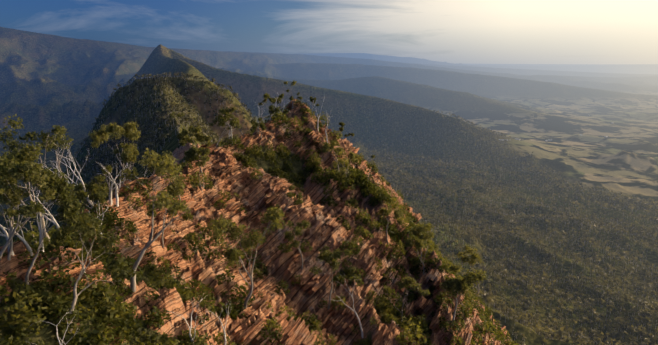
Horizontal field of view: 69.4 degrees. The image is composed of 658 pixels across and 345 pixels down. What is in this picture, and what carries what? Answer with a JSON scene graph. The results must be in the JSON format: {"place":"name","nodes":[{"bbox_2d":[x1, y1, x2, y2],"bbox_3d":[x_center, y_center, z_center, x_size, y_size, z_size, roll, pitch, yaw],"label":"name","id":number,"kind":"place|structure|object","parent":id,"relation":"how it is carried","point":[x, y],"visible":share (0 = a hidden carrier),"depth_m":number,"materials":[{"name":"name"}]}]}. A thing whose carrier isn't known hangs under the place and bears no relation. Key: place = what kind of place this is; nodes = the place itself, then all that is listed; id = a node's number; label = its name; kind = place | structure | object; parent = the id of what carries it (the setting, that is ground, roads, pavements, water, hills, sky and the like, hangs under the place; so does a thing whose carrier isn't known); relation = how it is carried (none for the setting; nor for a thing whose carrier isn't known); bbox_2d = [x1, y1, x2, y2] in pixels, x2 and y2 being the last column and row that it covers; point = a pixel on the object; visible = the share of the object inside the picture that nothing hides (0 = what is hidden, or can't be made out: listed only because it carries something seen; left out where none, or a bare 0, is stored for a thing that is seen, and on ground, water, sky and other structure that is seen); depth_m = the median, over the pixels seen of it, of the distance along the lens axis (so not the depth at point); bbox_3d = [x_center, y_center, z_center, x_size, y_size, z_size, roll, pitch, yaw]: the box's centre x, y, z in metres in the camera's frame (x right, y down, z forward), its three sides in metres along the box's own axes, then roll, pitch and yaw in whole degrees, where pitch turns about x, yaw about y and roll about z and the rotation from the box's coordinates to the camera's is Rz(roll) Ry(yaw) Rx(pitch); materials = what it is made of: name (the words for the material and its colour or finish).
{"place":"outdoors","nodes":[
{"label":"outdoors","id":0,"kind":"place"},
{"bbox_2d":[0,27,657,344],"bbox_3d":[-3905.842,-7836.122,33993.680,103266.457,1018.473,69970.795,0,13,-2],"label":"ground","id":1,"kind":"structure","parent":0,"point":[47,81],"depth_m":2191.27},
{"bbox_2d":[0,224,14,255],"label":"eucalypt","id":2,"kind":"object","parent":1,"relation":"on","point":[5,234],"visible":0.69,"depth_m":51.81,"materials":[{"name":"grey wood"}]},
{"bbox_2d":[5,207,36,242],"bbox_3d":[-37.840,7.424,59.033,2.616,6.550,4.297,7,15,28],"label":"eucalypt","id":3,"kind":"object","parent":1,"relation":"on","point":[15,221],"visible":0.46,"depth_m":58.16,"materials":[{"name":"green plant"}]},
{"bbox_2d":[0,141,49,245],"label":"eucalypt","id":4,"kind":"object","parent":1,"relation":"on","point":[23,154],"visible":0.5,"depth_m":56.37,"materials":[{"name":"green plant"}]},
{"bbox_2d":[0,162,56,260],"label":"eucalypt","id":5,"kind":"object","parent":1,"relation":"on","point":[8,196],"visible":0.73,"depth_m":49.59,"materials":[{"name":"green plant"}]},
{"bbox_2d":[0,114,73,224],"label":"eucalypt","id":6,"kind":"object","parent":1,"relation":"on","point":[50,143],"visible":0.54,"depth_m":66.12,"materials":[{"name":"green plant"}]},
{"bbox_2d":[21,184,59,230],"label":"bare tree","id":7,"kind":"object","parent":1,"relation":"on","point":[54,222],"visible":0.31,"depth_m":66.09,"materials":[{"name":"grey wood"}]},
{"bbox_2d":[37,200,53,254],"bbox_3d":[-32.695,5.967,54.636,3.438,7.718,5.569,2,13,9],"label":"bare tree","id":8,"kind":"object","parent":1,"relation":"on","point":[41,230],"visible":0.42,"depth_m":55.27,"materials":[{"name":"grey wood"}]},
{"bbox_2d":[44,144,90,214],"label":"bare tree","id":9,"kind":"object","parent":1,"relation":"on","point":[74,169],"visible":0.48,"depth_m":96.83,"materials":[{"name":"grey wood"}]},
{"bbox_2d":[62,213,136,332],"bbox_3d":[-26.692,10.055,54.149,7.800,12.372,6.738,-9,16,-35],"label":"eucalypt","id":10,"kind":"object","parent":1,"relation":"on","point":[86,223],"visible":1,"depth_m":53.54,"materials":[{"name":"green plant"}]},
{"bbox_2d":[109,163,132,205],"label":"bare tree","id":11,"kind":"object","parent":1,"relation":"on","point":[110,197],"visible":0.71,"depth_m":77.58,"materials":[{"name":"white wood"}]},
{"bbox_2d":[116,148,195,291],"bbox_3d":[-22.418,5.980,60.933,9.589,18.356,10.256,0,13,-2],"label":"eucalypt","id":12,"kind":"object","parent":1,"relation":"on","point":[165,165],"visible":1,"depth_m":60.57,"materials":[{"name":"green plant"}]},
{"bbox_2d":[145,189,193,247],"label":"eucalypt","id":13,"kind":"object","parent":1,"relation":"on","point":[186,216],"visible":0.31,"depth_m":76.57,"materials":[{"name":"green plant"}]},
{"bbox_2d":[171,112,184,144],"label":"eucalypt","id":14,"kind":"object","parent":1,"relation":"on","point":[178,114],"visible":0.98,"depth_m":311.30,"materials":[{"name":"green plant"}]},
{"bbox_2d":[166,294,208,344],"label":"bare tree","id":15,"kind":"object","parent":1,"relation":"on","point":[190,335],"visible":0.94,"depth_m":59.28,"materials":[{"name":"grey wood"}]},
{"bbox_2d":[205,300,229,344],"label":"bare tree","id":16,"kind":"object","parent":1,"relation":"on","point":[222,325],"visible":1,"depth_m":65.82,"materials":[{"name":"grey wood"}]},
{"bbox_2d":[0,100,509,344],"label":"rock slabs","id":17,"kind":"object","parent":1,"relation":"on","point":[293,335],"visible":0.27,"depth_m":97.58,"materials":[{"name":"brown stone"}]},
{"bbox_2d":[4,206,32,255],"bbox_3d":[-35.774,6.512,52.304,2.681,7.416,5.549,3,13,14],"label":"bare tree","id":18,"kind":"object","parent":17,"relation":"on","point":[28,247],"visible":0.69,"depth_m":53.60,"materials":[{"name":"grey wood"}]},
{"bbox_2d":[0,155,78,259],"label":"eucalypt","id":19,"kind":"object","parent":17,"relation":"on","point":[58,184],"visible":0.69,"depth_m":51.29,"materials":[{"name":"green plant"}]},
{"bbox_2d":[21,197,84,284],"bbox_3d":[-28.829,7.290,50.318,6.010,10.594,5.577,-12,17,-41],"label":"eucalypt","id":20,"kind":"object","parent":17,"relation":"on","point":[67,210],"visible":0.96,"depth_m":50.15,"materials":[{"name":"green plant"}]},
{"bbox_2d":[30,310,76,344],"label":"bare tree","id":21,"kind":"object","parent":17,"relation":"on","point":[57,332],"visible":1,"depth_m":45.75,"materials":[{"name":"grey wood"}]},
{"bbox_2d":[50,137,93,208],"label":"bare tree","id":22,"kind":"object","parent":17,"relation":"on","point":[80,179],"visible":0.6,"depth_m":75.50,"materials":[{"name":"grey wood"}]},
{"bbox_2d":[47,216,105,286],"bbox_3d":[-29.678,9.593,56.496,6.545,9.032,3.958,-6,14,-25],"label":"eucalypt","id":23,"kind":"object","parent":17,"relation":"on","point":[61,236],"visible":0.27,"depth_m":54.93,"materials":[{"name":"green plant"}]},
{"bbox_2d":[67,182,108,208],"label":"eucalypt","id":24,"kind":"object","parent":17,"relation":"on","point":[97,186],"visible":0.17,"depth_m":85.29,"materials":[{"name":"green plant"}]},
{"bbox_2d":[71,174,108,214],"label":"eucalypt","id":25,"kind":"object","parent":17,"relation":"on","point":[91,187],"visible":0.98,"depth_m":74.43,"materials":[{"name":"green plant"}]},
{"bbox_2d":[89,202,109,248],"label":"bare tree","id":26,"kind":"object","parent":17,"relation":"on","point":[100,215],"visible":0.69,"depth_m":69.50,"materials":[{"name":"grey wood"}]},
{"bbox_2d":[101,165,111,193],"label":"eucalypt","id":27,"kind":"object","parent":17,"relation":"on","point":[108,168],"visible":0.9,"depth_m":79.16,"materials":[{"name":"green plant"}]},
{"bbox_2d":[95,161,129,206],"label":"bare tree","id":28,"kind":"object","parent":17,"relation":"on","point":[116,195],"visible":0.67,"depth_m":79.94,"materials":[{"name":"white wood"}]},
{"bbox_2d":[96,182,130,195],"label":"eucalypt","id":29,"kind":"object","parent":17,"relation":"on","point":[105,184],"visible":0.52,"depth_m":90.01,"materials":[{"name":"green plant"}]},
{"bbox_2d":[88,121,140,180],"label":"eucalypt","id":30,"kind":"object","parent":17,"relation":"on","point":[129,131],"visible":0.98,"depth_m":93.25,"materials":[{"name":"green plant"}]},
{"bbox_2d":[113,142,138,183],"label":"eucalypt","id":31,"kind":"object","parent":17,"relation":"on","point":[130,153],"visible":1,"depth_m":89.69,"materials":[{"name":"green plant"}]},
{"bbox_2d":[145,151,180,214],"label":"eucalypt","id":32,"kind":"object","parent":17,"relation":"on","point":[152,168],"visible":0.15,"depth_m":91.33,"materials":[{"name":"green plant"}]},
{"bbox_2d":[176,125,201,156],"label":"eucalypt","id":33,"kind":"object","parent":17,"relation":"on","point":[183,136],"visible":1,"depth_m":111.51,"materials":[{"name":"green plant"}]},
{"bbox_2d":[183,147,209,187],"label":"eucalypt","id":34,"kind":"object","parent":17,"relation":"on","point":[193,153],"visible":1,"depth_m":104.85,"materials":[{"name":"green plant"}]},
{"bbox_2d":[188,132,211,149],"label":"eucalypt","id":35,"kind":"object","parent":17,"relation":"on","point":[200,137],"visible":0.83,"depth_m":117.56,"materials":[{"name":"green plant"}]},
{"bbox_2d":[195,155,209,192],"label":"eucalypt","id":36,"kind":"object","parent":17,"relation":"on","point":[201,161],"visible":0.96,"depth_m":103.12,"materials":[{"name":"green plant"}]},
{"bbox_2d":[209,108,240,146],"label":"eucalypt","id":37,"kind":"object","parent":17,"relation":"on","point":[234,122],"visible":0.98,"depth_m":120.09,"materials":[{"name":"green plant"}]},
{"bbox_2d":[216,106,243,136],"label":"eucalypt","id":38,"kind":"object","parent":17,"relation":"on","point":[232,109],"visible":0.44,"depth_m":121.53,"materials":[{"name":"green plant"}]},
{"bbox_2d":[206,207,287,309],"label":"eucalypt","id":39,"kind":"object","parent":17,"relation":"on","point":[233,254],"visible":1,"depth_m":76.15,"materials":[{"name":"green plant"}]},
{"bbox_2d":[258,98,275,120],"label":"eucalypt","id":40,"kind":"object","parent":17,"relation":"on","point":[270,100],"visible":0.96,"depth_m":135.12,"materials":[{"name":"green plant"}]},
{"bbox_2d":[270,93,283,107],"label":"eucalypt","id":41,"kind":"object","parent":17,"relation":"on","point":[279,98],"visible":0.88,"depth_m":146.83,"materials":[{"name":"green plant"}]},
{"bbox_2d":[284,80,296,107],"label":"eucalypt","id":42,"kind":"object","parent":17,"relation":"on","point":[293,82],"visible":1,"depth_m":142.50,"materials":[{"name":"green plant"}]},
{"bbox_2d":[284,185,302,209],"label":"eucalypt","id":43,"kind":"object","parent":17,"relation":"on","point":[299,196],"visible":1,"depth_m":106.50,"materials":[{"name":"green plant"}]},
{"bbox_2d":[289,92,302,107],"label":"eucalypt","id":44,"kind":"object","parent":17,"relation":"on","point":[299,97],"visible":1,"depth_m":144.88,"materials":[{"name":"green plant"}]},
{"bbox_2d":[284,220,310,269],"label":"eucalypt","id":45,"kind":"object","parent":17,"relation":"on","point":[298,229],"visible":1,"depth_m":94.08,"materials":[{"name":"green plant"}]},
{"bbox_2d":[310,97,324,130],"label":"bare tree","id":46,"kind":"object","parent":17,"relation":"on","point":[317,114],"visible":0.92,"depth_m":143.06,"materials":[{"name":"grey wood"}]},
{"bbox_2d":[309,248,352,309],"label":"eucalypt","id":47,"kind":"object","parent":17,"relation":"on","point":[328,255],"visible":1,"depth_m":90.85,"materials":[{"name":"green plant"}]},
{"bbox_2d":[320,141,342,171],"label":"eucalypt","id":48,"kind":"object","parent":17,"relation":"on","point":[325,147],"visible":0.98,"depth_m":132.13,"materials":[{"name":"green plant"}]},
{"bbox_2d":[330,152,358,179],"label":"eucalypt","id":49,"kind":"object","parent":17,"relation":"on","point":[353,156],"visible":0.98,"depth_m":127.44,"materials":[{"name":"green plant"}]},
{"bbox_2d":[378,207,403,244],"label":"eucalypt","id":50,"kind":"object","parent":17,"relation":"on","point":[397,215],"visible":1,"depth_m":109.53,"materials":[{"name":"green plant"}]},
{"bbox_2d":[377,276,429,322],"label":"eucalypt","id":51,"kind":"object","parent":17,"relation":"on","point":[408,281],"visible":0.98,"depth_m":95.84,"materials":[{"name":"green plant"}]},
{"bbox_2d":[404,223,434,273],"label":"eucalypt","id":52,"kind":"object","parent":17,"relation":"on","point":[418,230],"visible":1,"depth_m":108.98,"materials":[{"name":"green plant"}]},
{"bbox_2d":[249,118,265,138],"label":"eucalypt","id":53,"kind":"object","parent":1,"relation":"on","point":[255,124],"visible":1,"depth_m":128.41,"materials":[{"name":"green plant"}]},
{"bbox_2d":[0,99,518,344],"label":"shrubs","id":54,"kind":"object","parent":1,"relation":"on","point":[56,304],"visible":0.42,"depth_m":84.98,"materials":[{"name":"green plant"}]},
{"bbox_2d":[258,93,279,132],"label":"eucalypt","id":55,"kind":"object","parent":1,"relation":"on","point":[272,110],"visible":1,"depth_m":132.71,"materials":[{"name":"green plant"}]},
{"bbox_2d":[310,96,319,106],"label":"eucalypt","id":56,"kind":"object","parent":1,"relation":"on","point":[312,99],"visible":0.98,"depth_m":148.41,"materials":[{"name":"green plant"}]},
{"bbox_2d":[338,122,344,135],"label":"eucalypt","id":57,"kind":"object","parent":1,"relation":"on","point":[341,128],"visible":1,"depth_m":149.42,"materials":[{"name":"green plant"}]},
{"bbox_2d":[326,275,362,337],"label":"bare tree","id":58,"kind":"object","parent":1,"relation":"on","point":[353,310],"visible":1,"depth_m":88.66,"materials":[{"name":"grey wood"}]},
{"bbox_2d":[73,72,657,344],"bbox_3d":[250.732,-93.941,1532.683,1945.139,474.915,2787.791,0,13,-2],"label":"forest","id":59,"kind":"object","parent":1,"relation":"on","point":[503,306],"visible":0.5,"depth_m":1050.56,"materials":[{"name":"green plant"}]},
{"bbox_2d":[367,155,377,184],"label":"eucalypt","id":60,"kind":"object","parent":1,"relation":"on","point":[372,166],"visible":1,"depth_m":126.49,"materials":[{"name":"green plant"}]},
{"bbox_2d":[439,263,486,325],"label":"eucalypt","id":61,"kind":"object","parent":1,"relation":"on","point":[456,284],"visible":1,"depth_m":88.36,"materials":[{"name":"green plant"}]},
{"bbox_2d":[457,244,483,295],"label":"eucalypt","id":62,"kind":"object","parent":1,"relation":"on","point":[475,256],"visible":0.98,"depth_m":178.96,"materials":[{"name":"green plant"}]},
{"bbox_2d":[0,0,657,63],"label":"sky","id":63,"kind":"structure","parent":0,"point":[449,31],"materials":[{"name":"blue"}]}
]}

